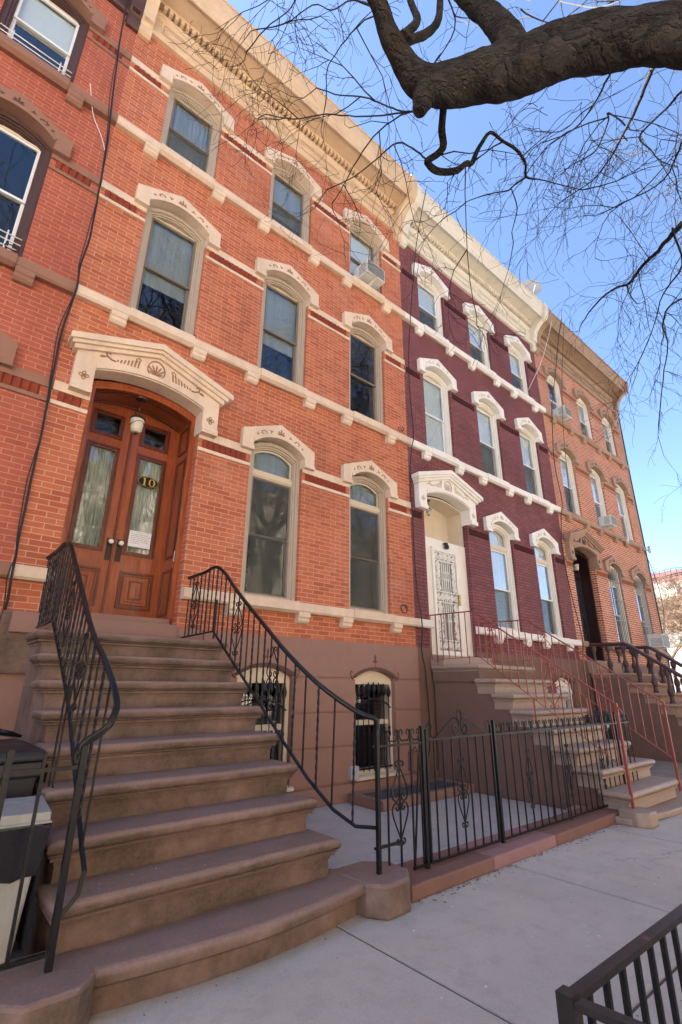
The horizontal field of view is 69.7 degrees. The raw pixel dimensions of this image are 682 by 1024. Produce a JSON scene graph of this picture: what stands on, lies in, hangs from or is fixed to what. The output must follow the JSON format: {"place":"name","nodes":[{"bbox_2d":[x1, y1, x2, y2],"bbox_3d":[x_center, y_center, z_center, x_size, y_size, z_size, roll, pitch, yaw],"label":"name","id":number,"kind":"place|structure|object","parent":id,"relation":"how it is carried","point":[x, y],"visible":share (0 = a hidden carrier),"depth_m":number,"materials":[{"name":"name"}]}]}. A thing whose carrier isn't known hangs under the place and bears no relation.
{"place":"outdoors","nodes":[
{"label":"outdoors","id":0,"kind":"place"},
{"bbox_2d":[9,938,23,960],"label":"areaway floor","id":1,"kind":"structure","parent":0,"point":[16,952],"depth_m":2.92,"materials":[{"name":"grey concrete"}]},
{"bbox_2d":[0,729,45,798],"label":"wheeled bin","id":2,"kind":"object","parent":1,"relation":"on","point":[27,755],"visible":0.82,"depth_m":3.09,"materials":[{"name":"black plastic"}]},
{"bbox_2d":[0,795,51,963],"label":"trash can","id":3,"kind":"object","parent":1,"relation":"on","point":[16,819],"visible":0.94,"depth_m":2.52,"materials":[{"name":"grey plastic"}]},
{"bbox_2d":[0,0,145,606],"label":"row house","id":4,"kind":"structure","parent":1,"relation":"on","point":[57,58],"depth_m":6.36,"materials":[{"name":"red brick"}]},
{"bbox_2d":[4,243,19,251],"bbox_3d":[-3.813,-3.071,5.685,0.057,0.093,0.154,-17,-26,39],"label":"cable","id":5,"kind":"object","parent":4,"relation":"on","point":[18,249],"visible":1,"depth_m":5.69,"materials":[{"name":"black rubber"}]},
{"bbox_2d":[0,110,52,256],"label":"window","id":6,"kind":"structure","parent":4,"relation":"in","point":[10,126],"depth_m":6.22,"materials":[{"name":"white plastic"}]},
{"bbox_2d":[0,0,88,82],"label":"window","id":7,"kind":"structure","parent":4,"relation":"in","point":[57,24],"depth_m":7.08,"materials":[{"name":"white glass"}]},
{"bbox_2d":[0,0,126,618],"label":"cable","id":8,"kind":"object","parent":4,"relation":"attached to","point":[58,331],"visible":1,"depth_m":5.77,"materials":[{"name":"black rubber"}]},
{"bbox_2d":[90,84,104,150],"bbox_3d":[-3.451,-5.558,6.920,0.064,0.924,0.384,-14,-24,35],"label":"cable","id":9,"kind":"object","parent":4,"relation":"attached to","point":[94,119],"visible":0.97,"depth_m":6.91,"materials":[{"name":"black rubber"}]},
{"bbox_2d":[88,813,681,1023],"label":"sidewalk","id":10,"kind":"structure","parent":0,"point":[530,951],"depth_m":2.92,"materials":[{"name":"concrete"}]},
{"bbox_2d":[0,610,410,1023],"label":"stoop","id":11,"kind":"object","parent":10,"relation":"on","point":[209,823],"visible":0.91,"depth_m":3.34,"materials":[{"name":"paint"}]},
{"bbox_2d":[36,541,119,973],"bbox_3d":[-2.216,1.343,3.777,0.209,2.582,2.743,16,-25,-37],"label":"stair railing","id":12,"kind":"object","parent":11,"relation":"on","point":[79,752],"visible":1,"depth_m":3.19,"materials":[{"name":"black metal"}]},
{"bbox_2d":[181,565,381,874],"bbox_3d":[-0.919,1.683,4.739,2.851,2.608,0.419,-15,-25,36],"label":"stair railing","id":13,"kind":"object","parent":11,"relation":"on","point":[338,699],"visible":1,"depth_m":4.26,"materials":[{"name":"black metal"}]},
{"bbox_2d":[169,0,681,522],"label":"street tree","id":14,"kind":"object","parent":10,"relation":"on","point":[513,60],"visible":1,"depth_m":2.61,"materials":[{"name":"brown plant"}]},
{"bbox_2d":[397,805,618,901],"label":"stone curb","id":15,"kind":"structure","parent":10,"relation":"on","point":[443,875],"depth_m":4.50,"materials":[{"name":"brown stone"}]},
{"bbox_2d":[371,728,426,870],"bbox_3d":[0.477,2.347,4.011,0.600,1.046,0.024,16,-25,-37],"label":"fence panel","id":16,"kind":"object","parent":15,"relation":"on","point":[400,842],"visible":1,"depth_m":4.05,"materials":[{"name":"black metal"}]},
{"bbox_2d":[490,714,638,842],"bbox_3d":[2.799,3.072,5.932,3.390,1.140,0.161,16,-25,-37],"label":"iron fence","id":17,"kind":"object","parent":15,"relation":"on","point":[530,782],"visible":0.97,"depth_m":5.59,"materials":[{"name":"black metal"}]},
{"bbox_2d":[419,709,501,868],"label":"iron gate","id":18,"kind":"structure","parent":17,"relation":"attached to","point":[424,739],"depth_m":4.43,"materials":[{"name":"black metal"}]},
{"bbox_2d":[419,824,619,902],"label":"leaf litter","id":19,"kind":"object","parent":10,"relation":"on","point":[524,861],"visible":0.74,"depth_m":4.44,"materials":[{"name":"brown plant"}]},
{"bbox_2d":[430,655,681,828],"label":"stoop","id":20,"kind":"object","parent":10,"relation":"on","point":[477,692],"visible":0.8,"depth_m":7.27,"materials":[{"name":"stone"}]},
{"bbox_2d":[427,610,634,807],"bbox_3d":[2.553,2.696,7.351,0.038,2.582,3.080,16,-25,-37],"label":"stair railing","id":21,"kind":"object","parent":20,"relation":"on","point":[617,710],"visible":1,"depth_m":6.99,"materials":[{"name":"red metal"}]},
{"bbox_2d":[481,619,681,790],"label":"stair railing","id":22,"kind":"object","parent":20,"relation":"on","point":[673,757],"visible":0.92,"depth_m":7.98,"materials":[{"name":"red metal"}]},
{"bbox_2d":[555,904,681,1023],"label":"tree guard","id":23,"kind":"object","parent":10,"relation":"on","point":[575,1002],"visible":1,"depth_m":1.20,"materials":[{"name":"black metal"}]},
{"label":"stone curb","id":24,"kind":"structure","parent":10,"relation":"on","visible":0},
{"bbox_2d":[0,750,76,970],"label":"iron fence","id":25,"kind":"object","parent":24,"relation":"on","point":[6,772],"visible":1,"depth_m":2.42,"materials":[{"name":"black metal"}]},
{"bbox_2d":[306,793,566,868],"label":"areaway floor","id":26,"kind":"structure","parent":0,"point":[358,845],"depth_m":5.68,"materials":[{"name":"concrete"}]},
{"bbox_2d":[0,0,420,808],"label":"row house","id":27,"kind":"structure","parent":26,"relation":"on","point":[262,458],"depth_m":7.65,"materials":[{"name":"red brick"}]},
{"bbox_2d":[52,403,134,612],"bbox_3d":[-3.147,-0.191,6.231,0.646,2.988,0.180,16,-25,-37],"label":"door","id":28,"kind":"structure","parent":27,"relation":"in","point":[91,525],"depth_m":6.27,"materials":[{"name":"brown wood"}]},
{"bbox_2d":[129,396,146,434],"bbox_3d":[-2.664,-1.261,6.444,0.196,0.564,0.193,16,-25,-37],"label":"porch lamp","id":29,"kind":"object","parent":27,"relation":"hanging from","point":[137,422],"visible":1,"depth_m":6.35,"materials":[{"name":"white glass"}]},
{"bbox_2d":[128,530,151,548],"bbox_3d":[-2.657,0.367,6.473,0.284,0.216,0.003,16,-25,-37],"label":"notice","id":30,"kind":"object","parent":27,"relation":"attached to","point":[137,539],"visible":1,"depth_m":6.47,"materials":[{"name":"white paper"}]},
{"bbox_2d":[103,411,179,617],"bbox_3d":[-2.643,-0.045,6.632,0.661,2.988,0.180,16,-25,-37],"label":"door","id":31,"kind":"structure","parent":27,"relation":"in","point":[133,588],"depth_m":6.59,"materials":[{"name":"brown wood"}]},
{"bbox_2d":[128,207,204,334],"bbox_3d":[-2.570,-3.535,7.272,0.936,2.128,0.151,16,-25,-37],"label":"window","id":32,"kind":"structure","parent":27,"relation":"in","point":[171,252],"depth_m":7.40,"materials":[{"name":"brown metal"}]},
{"bbox_2d":[159,87,220,177],"bbox_3d":[-2.556,-6.297,8.265,0.936,1.718,0.166,16,-25,-37],"label":"window","id":33,"kind":"structure","parent":27,"relation":"in","point":[180,133],"depth_m":8.37,"materials":[{"name":"beige glass"}]},
{"bbox_2d":[232,648,299,791],"bbox_3d":[-1.042,2.669,6.361,1.077,1.740,0.290,16,-25,-37],"label":"basement window","id":34,"kind":"structure","parent":27,"relation":"in","point":[263,727],"depth_m":6.51,"materials":[{"name":"beige glass"}]},
{"bbox_2d":[240,442,299,600],"bbox_3d":[-1.036,0.113,7.289,0.936,2.468,0.266,16,-25,-37],"label":"window","id":35,"kind":"structure","parent":27,"relation":"in","point":[270,463],"depth_m":7.49,"materials":[{"name":"beige paint"}]},
{"bbox_2d":[257,276,305,386],"bbox_3d":[-1.052,-3.093,8.481,0.936,2.128,0.151,16,-25,-37],"label":"window","id":36,"kind":"structure","parent":27,"relation":"in","point":[283,310],"depth_m":8.63,"materials":[{"name":"brown metal"}]},
{"bbox_2d":[268,165,309,242],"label":"window","id":37,"kind":"structure","parent":27,"relation":"in","point":[298,199],"depth_m":9.60,"materials":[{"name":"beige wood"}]},
{"bbox_2d":[348,766,358,780],"bbox_3d":[0.179,3.693,6.931,0.150,0.170,0.095,16,-25,-37],"label":"utility box","id":38,"kind":"object","parent":27,"relation":"attached to","point":[350,769],"visible":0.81,"depth_m":6.90,"materials":[{"name":"grey metal"}]},
{"bbox_2d":[349,224,379,292],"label":"window","id":39,"kind":"structure","parent":27,"relation":"in","point":[361,245],"depth_m":10.83,"materials":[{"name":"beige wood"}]},
{"bbox_2d":[349,326,382,423],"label":"window","id":40,"kind":"structure","parent":27,"relation":"in","point":[358,334],"depth_m":9.84,"materials":[{"name":"beige wood"}]},
{"bbox_2d":[349,476,387,613],"bbox_3d":[0.407,0.539,8.515,0.936,2.428,0.151,16,-25,-37],"label":"window","id":41,"kind":"structure","parent":27,"relation":"in","point":[366,496],"depth_m":8.72,"materials":[{"name":"beige paint"}]},
{"bbox_2d":[353,258,384,289],"bbox_3d":[0.587,-4.873,10.232,0.503,0.430,0.436,16,-25,-37],"label":"air conditioner","id":42,"kind":"object","parent":27,"relation":"on","point":[369,278],"visible":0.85,"depth_m":10.10,"materials":[{"name":"white metal"}]},
{"bbox_2d":[350,655,401,780],"bbox_3d":[0.484,3.113,7.575,1.077,1.740,0.290,16,-25,-37],"label":"basement window","id":43,"kind":"structure","parent":27,"relation":"in","point":[365,676],"depth_m":7.61,"materials":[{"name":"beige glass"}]},
{"bbox_2d":[408,746,418,770],"bbox_3d":[1.165,3.878,7.724,0.200,0.348,0.130,16,-25,-37],"label":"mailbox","id":44,"kind":"object","parent":27,"relation":"attached to","point":[415,754],"visible":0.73,"depth_m":7.65,"materials":[{"name":"brown metal"}]},
{"bbox_2d":[348,778,474,811],"bbox_3d":[1.062,4.078,7.114,1.974,0.120,0.705,16,-25,-37],"label":"basement hatch","id":45,"kind":"object","parent":26,"relation":"on","point":[365,798],"visible":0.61,"depth_m":6.88,"materials":[{"name":"paint"}]},
{"bbox_2d":[226,0,681,572],"label":"sky","id":46,"kind":"structure","parent":0,"point":[465,128],"materials":[{"name":"blue"}]},
{"bbox_2d":[650,760,681,779],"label":"areaway floor","id":47,"kind":"structure","parent":0,"point":[663,768],"depth_m":9.65,"materials":[{"name":"grey concrete"}]},
{"bbox_2d":[399,183,586,778],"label":"row house","id":48,"kind":"structure","parent":47,"relation":"on","point":[481,476],"depth_m":11.61,"materials":[{"name":"purple brick"}]},
{"bbox_2d":[408,187,430,757],"bbox_3d":[1.718,-1.784,9.830,0.768,12.509,0.262,-9,-22,25],"label":"cable","id":49,"kind":"object","parent":48,"relation":"attached to","point":[410,490],"visible":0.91,"depth_m":9.37,"materials":[{"name":"black rubber"}]},
{"bbox_2d":[426,499,431,515],"bbox_3d":[1.781,-0.084,9.981,0.124,0.364,0.122,16,-25,-37],"label":"porch lamp","id":50,"kind":"object","parent":48,"relation":"hanging from","point":[428,512],"visible":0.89,"depth_m":9.91,"materials":[{"name":"beige glass"}]},
{"bbox_2d":[417,276,442,335],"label":"window","id":51,"kind":"structure","parent":48,"relation":"in","point":[428,294],"depth_m":12.17,"materials":[{"name":"white plastic"}]},
{"bbox_2d":[423,370,452,455],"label":"window","id":52,"kind":"structure","parent":48,"relation":"in","point":[438,430],"depth_m":11.13,"materials":[{"name":"white glass"}]},
{"bbox_2d":[443,542,448,549],"bbox_3d":[2.130,0.689,9.885,0.100,0.140,0.098,16,-25,-37],"label":"security light","id":53,"kind":"object","parent":48,"relation":"attached to","point":[446,546],"visible":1,"depth_m":9.86,"materials":[{"name":"brown metal"}]},
{"bbox_2d":[434,551,461,652],"bbox_3d":[2.070,1.730,9.514,0.680,1.930,0.035,16,-25,-37],"label":"security door","id":54,"kind":"structure","parent":48,"relation":"in","point":[447,597],"depth_m":9.52,"materials":[{"name":"white metal"}]},
{"bbox_2d":[467,315,489,368],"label":"window","id":55,"kind":"structure","parent":48,"relation":"in","point":[472,325],"depth_m":13.38,"materials":[{"name":"white plastic"}]},
{"bbox_2d":[476,402,502,479],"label":"window","id":56,"kind":"structure","parent":48,"relation":"in","point":[488,434],"depth_m":12.37,"materials":[{"name":"white plastic"}]},
{"bbox_2d":[489,524,519,631],"bbox_3d":[3.577,1.465,11.045,0.936,2.428,0.162,16,-25,-37],"label":"window","id":57,"kind":"structure","parent":48,"relation":"in","point":[502,565],"depth_m":11.17,"materials":[{"name":"white glass"}]},
{"bbox_2d":[508,346,528,395],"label":"window","id":58,"kind":"structure","parent":48,"relation":"in","point":[516,360],"depth_m":14.58,"materials":[{"name":"white plastic"}]},
{"bbox_2d":[519,427,542,497],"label":"window","id":59,"kind":"structure","parent":48,"relation":"in","point":[528,446],"depth_m":13.57,"materials":[{"name":"white plastic"}]},
{"bbox_2d":[523,279,541,294],"bbox_3d":[6.022,-6.920,15.382,0.452,0.978,0.399,15,-25,-36],"label":"satellite dish","id":60,"kind":"object","parent":48,"relation":"on","point":[534,288],"visible":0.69,"depth_m":15.51,"materials":[{"name":"white metal"}]},
{"bbox_2d":[534,540,562,637],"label":"window","id":61,"kind":"structure","parent":48,"relation":"in","point":[547,586],"depth_m":12.37,"materials":[{"name":"white plastic"}]},
{"bbox_2d":[553,671,574,707],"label":"basement window","id":62,"kind":"structure","parent":48,"relation":"in","point":[564,687],"depth_m":11.46,"materials":[{"name":"white glass"}]},
{"bbox_2d":[584,711,624,740],"bbox_3d":[5.260,4.534,9.724,0.727,1.071,0.612,-13,-24,33],"label":"wheeled bin","id":63,"kind":"object","parent":47,"relation":"on","point":[597,713],"visible":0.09,"depth_m":9.63,"materials":[{"name":"black plastic"}]},
{"bbox_2d":[534,308,675,710],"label":"row house","id":64,"kind":"structure","parent":47,"relation":"on","point":[611,587],"depth_m":15.60,"materials":[{"name":"orange brick"}]},
{"bbox_2d":[528,321,551,389],"bbox_3d":[5.949,-4.707,14.650,1.306,2.806,0.055,7,-21,-17],"label":"cable","id":65,"kind":"object","parent":64,"relation":"hanging from","point":[543,355],"visible":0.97,"depth_m":14.66,"materials":[{"name":"rubber"}]},
{"bbox_2d":[547,376,561,407],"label":"window","id":66,"kind":"structure","parent":64,"relation":"in","point":[550,380],"depth_m":15.95,"materials":[{"name":"white plastic"}]},
{"bbox_2d":[553,405,571,420],"bbox_3d":[6.918,-3.014,15.300,0.443,0.420,0.386,16,-25,-37],"label":"air conditioner","id":67,"kind":"object","parent":64,"relation":"on","point":[567,414],"visible":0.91,"depth_m":15.17,"materials":[{"name":"white metal"}]},
{"bbox_2d":[562,332,570,510],"bbox_3d":[6.834,-3.044,14.833,0.724,6.402,0.165,-5,-20,15],"label":"cable","id":68,"kind":"object","parent":64,"relation":"attached to","point":[563,428],"visible":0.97,"depth_m":14.68,"materials":[{"name":"black rubber"}]},
{"bbox_2d":[559,451,579,515],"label":"window","id":69,"kind":"structure","parent":64,"relation":"in","point":[570,479],"depth_m":14.94,"materials":[{"name":"white plastic"}]},
{"bbox_2d":[551,317,592,710],"bbox_3d":[6.441,-0.440,13.691,1.138,12.323,0.313,1,-20,-2],"label":"cable","id":70,"kind":"object","parent":64,"relation":"attached to","point":[561,519],"visible":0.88,"depth_m":13.24,"materials":[{"name":"black rubber"}]},
{"bbox_2d":[572,554,578,571],"bbox_3d":[6.647,1.442,13.899,0.180,0.520,0.177,16,-25,-37],"label":"porch lamp","id":71,"kind":"object","parent":64,"relation":"hanging from","point":[575,566],"visible":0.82,"depth_m":13.81,"materials":[{"name":"white glass"}]},
{"bbox_2d":[572,560,592,659],"bbox_3d":[6.761,2.651,13.906,0.620,3.050,0.075,16,-25,-37],"label":"door","id":72,"kind":"structure","parent":64,"relation":"in","point":[585,629],"depth_m":13.96,"materials":[{"name":"brown wood"}]},
{"bbox_2d":[576,398,592,439],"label":"window","id":73,"kind":"structure","parent":64,"relation":"in","point":[582,409],"depth_m":17.12,"materials":[{"name":"white plastic"}]},
{"bbox_2d":[590,469,606,516],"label":"window","id":74,"kind":"structure","parent":64,"relation":"in","point":[595,479],"depth_m":16.19,"materials":[{"name":"white plastic"}]},
{"bbox_2d":[598,515,617,529],"bbox_3d":[8.424,0.368,15.465,0.443,0.420,0.386,16,-25,-37],"label":"air conditioner","id":75,"kind":"object","parent":64,"relation":"on","point":[609,522],"visible":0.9,"depth_m":15.35,"materials":[{"name":"white metal"}]},
{"bbox_2d":[602,417,615,455],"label":"window","id":76,"kind":"structure","parent":64,"relation":"in","point":[610,442],"depth_m":18.31,"materials":[{"name":"white plastic"}]},
{"bbox_2d":[608,566,632,644],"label":"window","id":77,"kind":"structure","parent":64,"relation":"in","point":[615,584],"depth_m":14.76,"materials":[{"name":"white plastic"}]},
{"bbox_2d":[615,485,632,539],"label":"window","id":78,"kind":"structure","parent":64,"relation":"in","point":[622,506],"depth_m":17.33,"materials":[{"name":"white plastic"}]},
{"bbox_2d":[634,575,653,645],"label":"window","id":79,"kind":"structure","parent":64,"relation":"in","point":[639,592],"depth_m":15.98,"materials":[{"name":"grey glass"}]},
{"bbox_2d":[618,412,674,692],"bbox_3d":[10.717,0.865,17.377,0.122,11.200,0.088,16,-25,-37],"label":"cable","id":80,"kind":"object","parent":64,"relation":"attached to","point":[644,545],"visible":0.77,"depth_m":17.30,"materials":[{"name":"black rubber"}]},
{"bbox_2d":[644,551,669,663],"bbox_3d":[10.622,3.141,16.321,0.215,3.802,0.461,-15,-25,37],"label":"cable","id":81,"kind":"object","parent":64,"relation":"attached to","point":[659,591],"visible":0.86,"depth_m":16.33,"materials":[{"name":"black rubber"}]},
{"bbox_2d":[644,634,670,649],"bbox_3d":[9.957,4.124,15.426,0.553,0.500,0.526,16,-25,-37],"label":"air conditioner","id":82,"kind":"object","parent":64,"relation":"on","point":[658,641],"visible":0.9,"depth_m":15.25,"materials":[{"name":"white metal"}]},
{"bbox_2d":[587,661,681,762],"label":"stoop","id":83,"kind":"object","parent":47,"relation":"on","point":[643,748],"visible":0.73,"depth_m":11.31,"materials":[{"name":"beige stone"}]},
{"bbox_2d":[589,642,681,703],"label":"stone balustrade","id":84,"kind":"object","parent":83,"relation":"on","point":[651,661],"visible":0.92,"depth_m":11.58,"materials":[{"name":"brown paint"}]},
{"bbox_2d":[615,645,681,692],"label":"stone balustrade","id":85,"kind":"object","parent":83,"relation":"on","point":[660,655],"visible":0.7,"depth_m":12.62,"materials":[{"name":"brown paint"}]},
{"label":"ground","id":86,"kind":"structure","parent":0,"visible":0},
{"bbox_2d":[651,567,681,691],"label":"apartment building","id":87,"kind":"structure","parent":86,"relation":"on","point":[673,574],"depth_m":52.58,"materials":[{"name":"paint"}]},
{"bbox_2d":[652,570,681,637],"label":"brown tree","id":88,"kind":"object","parent":86,"relation":"on","point":[676,610],"visible":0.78,"depth_m":31.87,"materials":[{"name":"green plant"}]},
{"bbox_2d":[656,595,681,688],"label":"brown tree","id":89,"kind":"object","parent":86,"relation":"on","point":[674,644],"visible":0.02,"depth_m":38.52,"materials":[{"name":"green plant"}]}
]}

